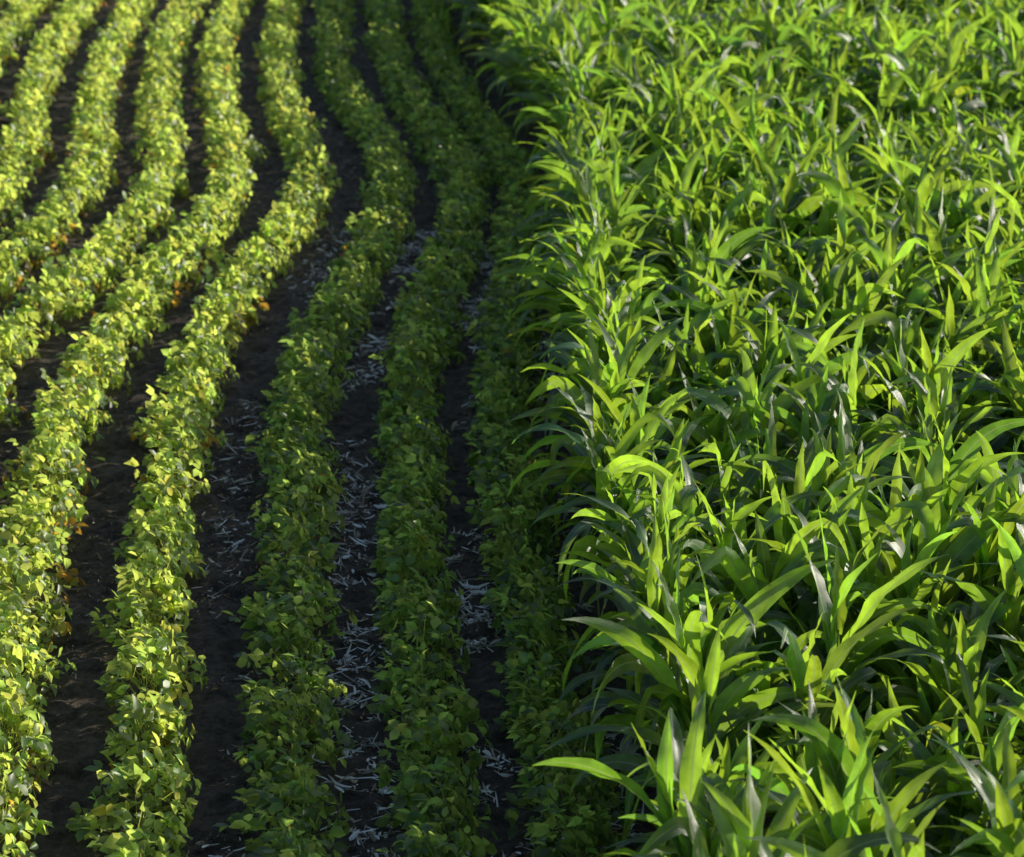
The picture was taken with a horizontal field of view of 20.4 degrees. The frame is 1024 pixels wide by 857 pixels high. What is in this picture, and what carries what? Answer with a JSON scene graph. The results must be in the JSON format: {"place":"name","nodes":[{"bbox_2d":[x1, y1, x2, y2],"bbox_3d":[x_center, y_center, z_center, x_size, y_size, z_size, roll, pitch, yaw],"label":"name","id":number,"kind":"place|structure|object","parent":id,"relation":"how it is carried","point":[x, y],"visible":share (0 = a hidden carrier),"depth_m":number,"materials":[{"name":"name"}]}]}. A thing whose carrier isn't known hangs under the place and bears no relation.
{"place":"outdoors","nodes":[
{"label":"outdoors","id":0,"kind":"place"},
{"bbox_2d":[0,0,1023,856],"bbox_3d":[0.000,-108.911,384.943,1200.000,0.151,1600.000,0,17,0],"label":"ground","id":1,"kind":"structure","parent":0,"point":[80,724],"depth_m":21.23,"materials":[{"name":"soil"}]},
{"bbox_2d":[0,0,53,103],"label":"soybean row","id":2,"kind":"object","parent":1,"relation":"on","point":[22,11],"visible":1,"depth_m":41.87,"materials":[{"name":"green plant"}]},
{"bbox_2d":[0,0,106,223],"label":"soybean row","id":3,"kind":"object","parent":1,"relation":"on","point":[40,67],"visible":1,"depth_m":35.28,"materials":[{"name":"green plant"}]},
{"bbox_2d":[0,0,157,308],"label":"soybean row","id":4,"kind":"object","parent":1,"relation":"on","point":[99,72],"visible":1,"depth_m":31.86,"materials":[{"name":"green plant"}]},
{"bbox_2d":[0,0,210,426],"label":"soybean row","id":5,"kind":"object","parent":1,"relation":"on","point":[157,138],"visible":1,"depth_m":29.08,"materials":[{"name":"green plant"}]},
{"bbox_2d":[0,0,269,856],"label":"soybean row","id":6,"kind":"object","parent":1,"relation":"on","point":[219,92],"visible":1,"depth_m":21.79,"materials":[{"name":"green plant"}]},
{"bbox_2d":[65,0,341,856],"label":"soybean row","id":7,"kind":"object","parent":1,"relation":"on","point":[228,293],"visible":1,"depth_m":20.27,"materials":[{"name":"green plant"}]},
{"bbox_2d":[0,0,595,856],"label":"dry weed litter","id":8,"kind":"object","parent":1,"relation":"on","point":[254,432],"visible":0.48,"depth_m":22.57,"materials":[{"name":"plant"}]},
{"bbox_2d":[213,0,422,856],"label":"soybean row","id":9,"kind":"object","parent":1,"relation":"on","point":[293,402],"visible":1,"depth_m":20.16,"materials":[{"name":"green plant"}]},
{"bbox_2d":[358,0,497,856],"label":"soybean row","id":10,"kind":"object","parent":1,"relation":"on","point":[400,516],"visible":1,"depth_m":20.23,"materials":[{"name":"green plant"}]},
{"bbox_2d":[182,227,675,856],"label":"straw residue","id":11,"kind":"object","parent":1,"relation":"on","point":[476,617],"visible":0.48,"depth_m":19.22},
{"bbox_2d":[408,0,635,856],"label":"soybean row","id":12,"kind":"object","parent":1,"relation":"on","point":[493,375],"visible":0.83,"depth_m":19.74,"materials":[{"name":"green plant"}]},
{"bbox_2d":[435,0,1023,856],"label":"corn field","id":13,"kind":"structure","parent":0,"point":[815,208],"depth_m":19.35,"materials":[{"name":"green plant"}]}
]}

